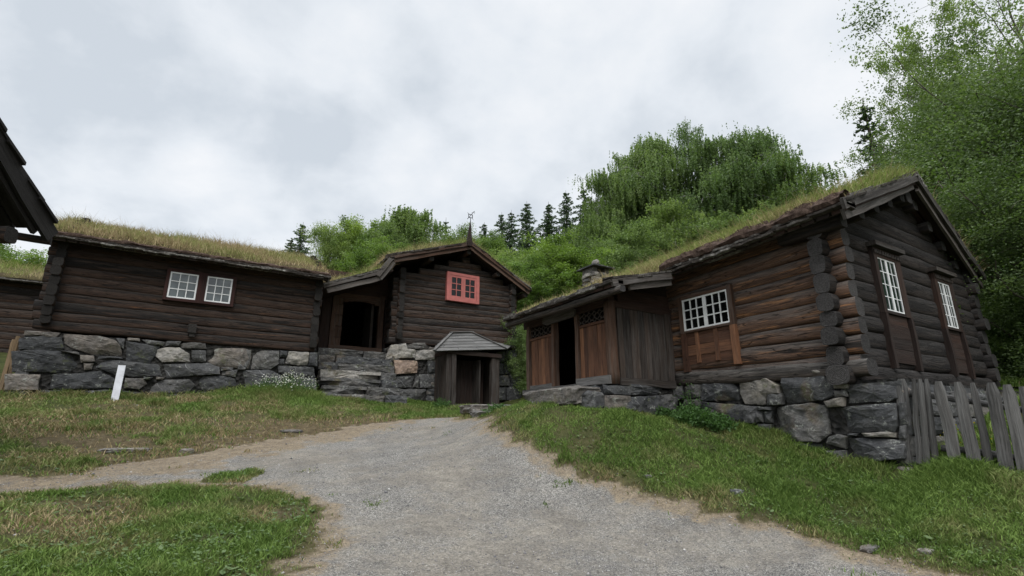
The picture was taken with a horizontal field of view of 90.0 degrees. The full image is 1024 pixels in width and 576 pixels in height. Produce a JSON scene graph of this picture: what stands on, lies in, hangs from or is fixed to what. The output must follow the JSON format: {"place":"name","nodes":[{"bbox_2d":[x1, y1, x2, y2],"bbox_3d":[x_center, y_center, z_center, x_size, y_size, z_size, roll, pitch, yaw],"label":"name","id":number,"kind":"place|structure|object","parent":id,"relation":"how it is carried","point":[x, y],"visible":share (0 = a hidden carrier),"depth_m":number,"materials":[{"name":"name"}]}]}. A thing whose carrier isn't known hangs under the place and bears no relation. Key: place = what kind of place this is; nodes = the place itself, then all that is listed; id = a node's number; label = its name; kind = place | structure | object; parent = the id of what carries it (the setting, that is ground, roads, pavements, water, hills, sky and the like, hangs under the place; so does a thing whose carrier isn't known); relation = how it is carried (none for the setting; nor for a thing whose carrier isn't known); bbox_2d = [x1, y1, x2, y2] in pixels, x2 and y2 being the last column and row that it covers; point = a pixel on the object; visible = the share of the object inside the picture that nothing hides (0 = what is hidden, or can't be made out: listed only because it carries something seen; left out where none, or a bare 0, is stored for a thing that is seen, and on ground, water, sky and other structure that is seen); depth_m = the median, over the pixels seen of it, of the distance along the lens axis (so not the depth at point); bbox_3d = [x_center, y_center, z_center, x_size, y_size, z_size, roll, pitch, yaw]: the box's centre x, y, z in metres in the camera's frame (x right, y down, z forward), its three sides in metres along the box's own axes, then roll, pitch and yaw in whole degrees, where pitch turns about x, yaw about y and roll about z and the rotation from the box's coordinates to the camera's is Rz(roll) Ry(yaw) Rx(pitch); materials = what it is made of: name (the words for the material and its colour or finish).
{"place":"outdoors","nodes":[
{"label":"outdoors","id":0,"kind":"place"},
{"bbox_2d":[0,118,58,244],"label":"barn","id":1,"kind":"structure","parent":0,"point":[23,204],"depth_m":7.46,"materials":[{"name":"brown wood"}]},
{"bbox_2d":[0,348,1023,575],"bbox_3d":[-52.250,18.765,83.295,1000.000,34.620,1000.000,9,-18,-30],"label":"ground","id":2,"kind":"structure","parent":0,"point":[482,501],"depth_m":6.45,"materials":[{"name":"grey gravel"}]},
{"bbox_2d":[0,336,19,390],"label":"wooden prop","id":3,"kind":"object","parent":2,"relation":"on","point":[14,344],"visible":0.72,"depth_m":12.84,"materials":[{"name":"wood"}]},
{"bbox_2d":[0,244,47,269],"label":"leafy tree","id":4,"kind":"object","parent":2,"relation":"on","point":[29,258],"visible":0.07,"depth_m":25.98,"materials":[{"name":"green plant"}]},
{"bbox_2d":[0,257,50,352],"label":"log house","id":5,"kind":"structure","parent":2,"relation":"on","point":[20,289],"depth_m":17.93,"materials":[{"name":"wood"}]},
{"bbox_2d":[111,365,125,399],"bbox_3d":[-9.559,2.373,12.413,0.155,1.028,0.377,11,-19,-34],"label":"marker board","id":6,"kind":"object","parent":2,"relation":"on","point":[118,382],"visible":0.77,"depth_m":12.45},
{"bbox_2d":[97,448,151,452],"bbox_3d":[-6.494,2.724,8.596,0.755,0.082,0.461,9,-18,-30],"label":"stone","id":7,"kind":"object","parent":2,"relation":"on","point":[109,450],"visible":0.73,"depth_m":8.40,"materials":[{"name":"grey stone"}]},
{"bbox_2d":[4,204,330,395],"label":"log house","id":8,"kind":"structure","parent":2,"relation":"on","point":[154,312],"depth_m":14.34,"materials":[{"name":"wood"}]},
{"bbox_2d":[162,268,203,303],"bbox_3d":[-9.430,-0.048,14.693,0.886,0.915,0.154,9,-18,-30],"label":"window","id":9,"kind":"structure","parent":8,"relation":"in","point":[180,285],"depth_m":14.65,"materials":[{"name":"white paint"}]},
{"bbox_2d":[199,273,236,307],"bbox_3d":[-8.680,0.074,15.135,0.875,0.918,0.156,9,-18,-30],"label":"window","id":10,"kind":"structure","parent":8,"relation":"in","point":[216,290],"depth_m":15.09,"materials":[{"name":"white paint"}]},
{"bbox_2d":[179,448,193,453],"bbox_3d":[-5.651,2.849,8.893,0.228,0.125,0.209,9,-18,-30],"label":"stone","id":11,"kind":"object","parent":2,"relation":"on","point":[191,450],"visible":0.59,"depth_m":8.84,"materials":[{"name":"grey stone"}]},
{"bbox_2d":[248,374,282,388],"bbox_3d":[-7.110,2.778,14.803,0.801,0.610,0.939,-9,-18,29],"label":"cow parsley","id":12,"kind":"object","parent":2,"relation":"on","point":[265,381],"visible":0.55,"depth_m":14.78,"materials":[{"name":"plant"}]},
{"bbox_2d":[281,239,295,252],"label":"spruce tree","id":13,"kind":"object","parent":2,"relation":"on","point":[289,244],"visible":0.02,"depth_m":57.81,"materials":[{"name":"green plant"}]},
{"bbox_2d":[280,429,302,432],"bbox_3d":[-4.912,3.191,11.397,0.492,0.086,0.291,9,-18,-30],"label":"stone","id":14,"kind":"object","parent":2,"relation":"on","point":[291,430],"visible":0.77,"depth_m":11.29,"materials":[{"name":"grey stone"}]},
{"bbox_2d":[268,370,317,391],"bbox_3d":[-6.450,2.808,15.122,1.431,0.824,1.445,9,-18,-30],"label":"cow parsley","id":15,"kind":"object","parent":2,"relation":"on","point":[291,375],"visible":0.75,"depth_m":14.98,"materials":[{"name":"white plant"}]},
{"bbox_2d":[284,224,312,256],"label":"spruce tree","id":16,"kind":"object","parent":2,"relation":"on","point":[299,248],"visible":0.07,"depth_m":53.41,"materials":[{"name":"green plant"}]},
{"bbox_2d":[296,219,355,269],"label":"leafy tree","id":17,"kind":"object","parent":2,"relation":"on","point":[329,245],"visible":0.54,"depth_m":42.87,"materials":[{"name":"green plant"}]},
{"bbox_2d":[327,213,392,272],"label":"leafy tree","id":18,"kind":"object","parent":2,"relation":"on","point":[354,226],"visible":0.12,"depth_m":44.41,"materials":[{"name":"green plant"}]},
{"bbox_2d":[314,348,406,402],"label":"stone steps","id":19,"kind":"structure","parent":2,"relation":"on","point":[355,373],"depth_m":17.22,"materials":[{"name":"grey stone"}]},
{"bbox_2d":[332,233,414,272],"bbox_3d":[-8.582,-0.036,34.130,6.226,7.931,6.178,-13,-20,38],"label":"leafy tree","id":20,"kind":"object","parent":2,"relation":"on","point":[360,258],"visible":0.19,"depth_m":33.71,"materials":[{"name":"green plant"}]},
{"bbox_2d":[345,220,426,270],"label":"leafy tree","id":21,"kind":"object","parent":2,"relation":"on","point":[385,229],"visible":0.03,"depth_m":44.49,"materials":[{"name":"green plant"}]},
{"bbox_2d":[355,204,454,255],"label":"birch tree","id":22,"kind":"object","parent":2,"relation":"on","point":[412,224],"visible":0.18,"depth_m":46.45,"materials":[{"name":"green plant"}]},
{"bbox_2d":[315,211,531,402],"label":"log house","id":23,"kind":"structure","parent":2,"relation":"on","point":[408,310],"depth_m":19.92,"materials":[{"name":"wood"}]},
{"bbox_2d":[362,305,373,347],"bbox_3d":[-5.696,1.590,20.246,0.113,1.793,0.999,9,-18,-30],"label":"open door","id":24,"kind":"structure","parent":23,"relation":"in","point":[369,311],"depth_m":20.06,"materials":[{"name":"brown wood"}]},
{"bbox_2d":[445,271,479,304],"bbox_3d":[-1.992,0.015,20.609,1.446,1.177,0.191,9,-18,-30],"label":"window","id":25,"kind":"structure","parent":23,"relation":"in","point":[462,288],"depth_m":20.53,"materials":[{"name":"red paint"}]},
{"bbox_2d":[431,398,451,406],"bbox_3d":[-2.384,3.844,17.236,0.711,0.379,0.663,4,-16,-13],"label":"grass tuft","id":26,"kind":"object","parent":2,"relation":"on","point":[445,403],"visible":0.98,"depth_m":17.16,"materials":[{"name":"green plant"}]},
{"bbox_2d":[426,222,491,246],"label":"leafy tree","id":27,"kind":"object","parent":2,"relation":"on","point":[459,233],"visible":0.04,"depth_m":45.86,"materials":[{"name":"green plant"}]},
{"bbox_2d":[433,331,510,404],"bbox_3d":[-1.377,3.227,19.260,4.040,3.222,1.426,9,-18,-30],"label":"cellar porch","id":28,"kind":"object","parent":2,"relation":"on","point":[463,375],"visible":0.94,"depth_m":19.08,"materials":[{"name":"black wood"}]},
{"bbox_2d":[455,360,483,403],"bbox_3d":[-1.776,3.577,19.257,1.562,1.708,0.046,9,-18,-30],"label":"door","id":29,"kind":"structure","parent":28,"relation":"in","point":[463,367],"depth_m":19.27,"materials":[{"name":"brown wood"}]},
{"bbox_2d":[470,410,490,417],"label":"stone slab","id":30,"kind":"structure","parent":2,"relation":"on","point":[474,414],"depth_m":12.14,"materials":[{"name":"grey stone"}]},
{"bbox_2d":[459,404,509,414],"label":"stone slab","id":31,"kind":"structure","parent":2,"relation":"on","point":[466,409],"depth_m":12.82,"materials":[{"name":"grey stone"}]},
{"bbox_2d":[479,222,492,243],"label":"spruce tree","id":32,"kind":"object","parent":2,"relation":"on","point":[484,229],"visible":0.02,"depth_m":64.05,"materials":[{"name":"green plant"}]},
{"bbox_2d":[482,402,504,412],"bbox_3d":[-0.421,2.808,11.883,0.685,0.317,0.636,9,-18,-30],"label":"grass tuft","id":33,"kind":"object","parent":2,"relation":"on","point":[498,406],"visible":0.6,"depth_m":11.80,"materials":[{"name":"green plant"}]},
{"bbox_2d":[472,228,517,258],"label":"leafy tree","id":34,"kind":"object","parent":2,"relation":"on","point":[492,243],"visible":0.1,"depth_m":43.95,"materials":[{"name":"green plant"}]},
{"bbox_2d":[492,214,507,251],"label":"spruce tree","id":35,"kind":"object","parent":2,"relation":"on","point":[502,224],"visible":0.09,"depth_m":64.34,"materials":[{"name":"green plant"}]},
{"bbox_2d":[494,311,526,393],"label":"leafy tree","id":36,"kind":"object","parent":2,"relation":"on","point":[520,340],"visible":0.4,"depth_m":20.94,"materials":[{"name":"green plant"}]},
{"bbox_2d":[499,211,522,255],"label":"spruce tree","id":37,"kind":"object","parent":2,"relation":"on","point":[510,228],"visible":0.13,"depth_m":62.96,"materials":[{"name":"green plant"}]},
{"bbox_2d":[0,381,1023,575],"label":"lawn grass","id":38,"kind":"structure","parent":2,"relation":"on","point":[923,483],"depth_m":6.56,"materials":[{"name":"green plant"}]},
{"bbox_2d":[0,402,1023,575],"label":"clover","id":39,"kind":"object","parent":2,"relation":"on","point":[222,551],"visible":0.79,"depth_m":5.05,"materials":[{"name":"green plant"}]},
{"bbox_2d":[491,246,541,309],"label":"leafy tree","id":40,"kind":"object","parent":2,"relation":"on","point":[510,256],"visible":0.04,"depth_m":38.73,"materials":[{"name":"green plant"}]},
{"bbox_2d":[507,204,540,257],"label":"spruce tree","id":41,"kind":"object","parent":2,"relation":"on","point":[527,214],"visible":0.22,"depth_m":60.74,"materials":[{"name":"green plant"}]},
{"bbox_2d":[494,253,575,312],"bbox_3d":[0.911,0.465,30.901,6.178,5.626,6.226,-2,-16,8],"label":"leafy tree","id":42,"kind":"object","parent":2,"relation":"on","point":[533,274],"visible":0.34,"depth_m":30.16,"materials":[{"name":"green plant"}]},
{"bbox_2d":[533,202,560,245],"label":"spruce tree","id":43,"kind":"object","parent":2,"relation":"on","point":[548,222],"visible":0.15,"depth_m":60.83,"materials":[{"name":"green plant"}]},
{"bbox_2d":[511,228,590,281],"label":"leafy tree","id":44,"kind":"object","parent":2,"relation":"on","point":[527,251],"visible":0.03,"depth_m":41.45,"materials":[{"name":"green plant"}]},
{"bbox_2d":[523,385,600,404],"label":"stone slab","id":45,"kind":"structure","parent":2,"relation":"on","point":[567,395],"depth_m":9.93,"materials":[{"name":"grey stone"}]},
{"bbox_2d":[547,193,576,243],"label":"spruce tree","id":46,"kind":"object","parent":2,"relation":"on","point":[565,215],"visible":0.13,"depth_m":59.86,"materials":[{"name":"green plant"}]},
{"bbox_2d":[517,231,617,301],"bbox_3d":[3.448,-0.084,33.208,7.450,6.664,7.393,7,-17,-25],"label":"leafy tree","id":47,"kind":"object","parent":2,"relation":"on","point":[573,258],"visible":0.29,"depth_m":31.77,"materials":[{"name":"green plant"}]},
{"bbox_2d":[568,189,590,243],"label":"spruce tree","id":48,"kind":"object","parent":2,"relation":"on","point":[583,200],"visible":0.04,"depth_m":57.91,"materials":[{"name":"green plant"}]},
{"bbox_2d":[579,390,604,408],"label":"stone slab","id":49,"kind":"structure","parent":2,"relation":"on","point":[594,399],"depth_m":9.56,"materials":[{"name":"grey stone"}]},
{"bbox_2d":[562,211,632,286],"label":"leafy tree","id":50,"kind":"object","parent":2,"relation":"on","point":[605,228],"visible":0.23,"depth_m":41.98,"materials":[{"name":"green plant"}]},
{"bbox_2d":[566,166,648,257],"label":"birch tree","id":51,"kind":"object","parent":2,"relation":"on","point":[596,206],"visible":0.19,"depth_m":47.70,"materials":[{"name":"green plant"}]},
{"bbox_2d":[596,141,676,233],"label":"birch tree","id":52,"kind":"object","parent":2,"relation":"on","point":[612,172],"visible":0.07,"depth_m":47.24,"materials":[{"name":"green plant"}]},
{"bbox_2d":[588,215,686,275],"bbox_3d":[8.730,-1.058,36.385,6.786,7.744,6.009,-12,-20,36],"label":"leafy tree","id":53,"kind":"object","parent":2,"relation":"on","point":[632,246],"visible":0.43,"depth_m":36.27,"materials":[{"name":"green plant"}]},
{"bbox_2d":[595,132,720,250],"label":"birch tree","id":54,"kind":"object","parent":2,"relation":"on","point":[649,154],"visible":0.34,"depth_m":45.89,"materials":[{"name":"green plant"}]},
{"bbox_2d":[654,405,673,417],"bbox_3d":[2.912,2.442,10.011,0.553,0.305,0.521,9,-18,-30],"label":"nettle plant","id":55,"kind":"object","parent":2,"relation":"on","point":[664,411],"visible":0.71,"depth_m":9.89,"materials":[{"name":"green plant"}]},
{"bbox_2d":[640,195,720,255],"bbox_3d":[12.822,-2.184,39.693,9.481,9.187,9.097,-1,-16,3],"label":"leafy tree","id":56,"kind":"object","parent":2,"relation":"on","point":[673,215],"visible":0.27,"depth_m":38.96,"materials":[{"name":"green plant"}]},
{"bbox_2d":[673,380,708,410],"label":"sapling","id":57,"kind":"object","parent":2,"relation":"on","point":[688,401],"visible":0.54,"depth_m":9.88,"materials":[{"name":"green plant"}]},
{"bbox_2d":[665,119,719,220],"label":"birch tree","id":58,"kind":"object","parent":2,"relation":"on","point":[685,135],"visible":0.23,"depth_m":48.18,"materials":[{"name":"green plant"}]},
{"bbox_2d":[669,401,724,428],"bbox_3d":[3.340,2.311,9.216,0.915,0.542,1.018,-6,-17,20],"label":"fern","id":59,"kind":"object","parent":2,"relation":"on","point":[695,415],"visible":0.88,"depth_m":9.07,"materials":[{"name":"green plant"}]},
{"bbox_2d":[666,204,757,249],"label":"grass","id":60,"kind":"structure","parent":2,"relation":"on","point":[713,225],"depth_m":36.09,"materials":[{"name":"green plant"}]},
{"bbox_2d":[698,410,739,432],"bbox_3d":[3.605,2.337,8.960,0.694,0.408,0.663,9,-18,-30],"label":"fern","id":61,"kind":"object","parent":2,"relation":"on","point":[724,423],"visible":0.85,"depth_m":8.80,"materials":[{"name":"green plant"}]},
{"bbox_2d":[657,122,790,233],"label":"birch tree","id":62,"kind":"object","parent":2,"relation":"on","point":[718,180],"visible":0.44,"depth_m":43.61,"materials":[{"name":"green plant"}]},
{"bbox_2d":[730,489,743,494],"bbox_3d":[2.997,2.732,6.849,0.217,0.083,0.166,9,-18,-30],"label":"stone","id":63,"kind":"object","parent":2,"relation":"on","point":[736,491],"visible":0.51,"depth_m":6.79,"materials":[{"name":"grey stone"}]},
{"bbox_2d":[722,195,787,221],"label":"grass","id":64,"kind":"structure","parent":2,"relation":"on","point":[750,212],"depth_m":36.68,"materials":[{"name":"green plant"}]},
{"bbox_2d":[502,146,1018,470],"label":"log house","id":65,"kind":"structure","parent":2,"relation":"on","point":[830,317],"depth_m":9.43,"materials":[{"name":"brown wood"}]},
{"bbox_2d":[677,284,737,333],"bbox_3d":[3.902,0.458,10.196,0.223,0.767,1.274,9,-18,-30],"label":"window","id":66,"kind":"structure","parent":65,"relation":"in","point":[714,308],"depth_m":10.10,"materials":[{"name":"white paint"}]},
{"bbox_2d":[866,247,911,318],"bbox_3d":[6.691,-0.068,9.177,0.985,1.187,0.224,9,-18,-30],"label":"window","id":67,"kind":"structure","parent":65,"relation":"in","point":[889,284],"depth_m":9.05,"materials":[{"name":"white paint"}]},
{"bbox_2d":[927,273,963,331],"bbox_3d":[8.676,0.314,10.334,0.843,1.138,0.224,9,-18,-30],"label":"window","id":68,"kind":"structure","parent":65,"relation":"in","point":[948,312],"depth_m":10.21,"materials":[{"name":"white paint"}]},
{"bbox_2d":[698,126,825,218],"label":"birch tree","id":69,"kind":"object","parent":2,"relation":"on","point":[764,145],"visible":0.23,"depth_m":42.08,"materials":[{"name":"green plant"}]},
{"bbox_2d":[740,148,854,216],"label":"birch tree","id":70,"kind":"object","parent":2,"relation":"on","point":[811,180],"visible":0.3,"depth_m":40.55,"materials":[{"name":"green plant"}]},
{"bbox_2d":[859,544,879,552],"bbox_3d":[3.724,2.693,5.299,0.360,0.063,0.124,9,-18,-30],"label":"stone","id":71,"kind":"object","parent":2,"relation":"on","point":[868,548],"visible":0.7,"depth_m":5.22,"materials":[{"name":"grey stone"}]},
{"bbox_2d":[852,98,891,179],"bbox_3d":[20.315,-4.318,27.928,5.584,14.239,4.519,-7,-17,24],"label":"spruce tree","id":72,"kind":"object","parent":2,"relation":"on","point":[865,117],"visible":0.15,"depth_m":29.34,"materials":[{"name":"green plant"}]},
{"bbox_2d":[917,548,932,554],"bbox_3d":[4.131,2.631,5.105,0.160,0.064,0.124,9,-18,-30],"label":"stone","id":73,"kind":"object","parent":2,"relation":"on","point":[929,551],"visible":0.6,"depth_m":5.08,"materials":[{"name":"grey stone"}]},
{"bbox_2d":[830,0,1023,319],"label":"leafy tree","id":74,"kind":"object","parent":2,"relation":"on","point":[963,70],"visible":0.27,"depth_m":15.41,"materials":[{"name":"green plant"}]},
{"bbox_2d":[850,0,1009,229],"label":"birch tree","id":75,"kind":"object","parent":2,"relation":"on","point":[948,7],"visible":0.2,"depth_m":24.45,"materials":[{"name":"green plant"}]},
{"bbox_2d":[847,85,1020,299],"bbox_3d":[16.643,-1.509,18.759,7.786,10.550,8.853,0,-16,-2],"label":"leafy tree","id":76,"kind":"object","parent":2,"relation":"on","point":[911,146],"visible":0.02,"depth_m":18.52,"materials":[{"name":"green plant"}]},
{"bbox_2d":[875,79,999,166],"bbox_3d":[21.386,-3.835,23.138,7.712,14.502,5.662,-8,-17,25],"label":"birch tree","id":77,"kind":"object","parent":2,"relation":"on","point":[894,110],"visible":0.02,"depth_m":24.95,"materials":[{"name":"green plant"}]},
{"bbox_2d":[868,0,1023,361],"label":"leafy tree","id":78,"kind":"object","parent":2,"relation":"on","point":[1017,104],"visible":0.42,"depth_m":12.98,"materials":[{"name":"green plant"}]},
{"bbox_2d":[882,106,1023,383],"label":"leafy tree","id":79,"kind":"object","parent":2,"relation":"on","point":[993,236],"visible":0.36,"depth_m":11.53,"materials":[{"name":"green plant"}]},
{"bbox_2d":[896,379,1023,471],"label":"picket fence","id":80,"kind":"object","parent":2,"relation":"on","point":[922,395],"visible":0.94,"depth_m":6.68,"materials":[{"name":"grey wood"}]},
{"bbox_2d":[898,0,1023,92],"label":"birch tree","id":81,"kind":"object","parent":2,"relation":"on","point":[1017,25],"visible":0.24,"depth_m":24.81,"materials":[{"name":"green plant"}]},
{"bbox_2d":[956,374,1023,449],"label":"long grass","id":82,"kind":"structure","parent":2,"relation":"on","point":[1016,383],"depth_m":8.10,"materials":[{"name":"green plant"}]},
{"bbox_2d":[979,280,1023,383],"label":"leafy tree","id":83,"kind":"object","parent":2,"relation":"on","point":[991,343],"visible":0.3,"depth_m":11.96,"materials":[{"name":"green plant"}]},
{"bbox_2d":[0,0,1023,262],"label":"sky","id":84,"kind":"structure","parent":0,"point":[236,119],"materials":[{"name":"white"}]}
]}

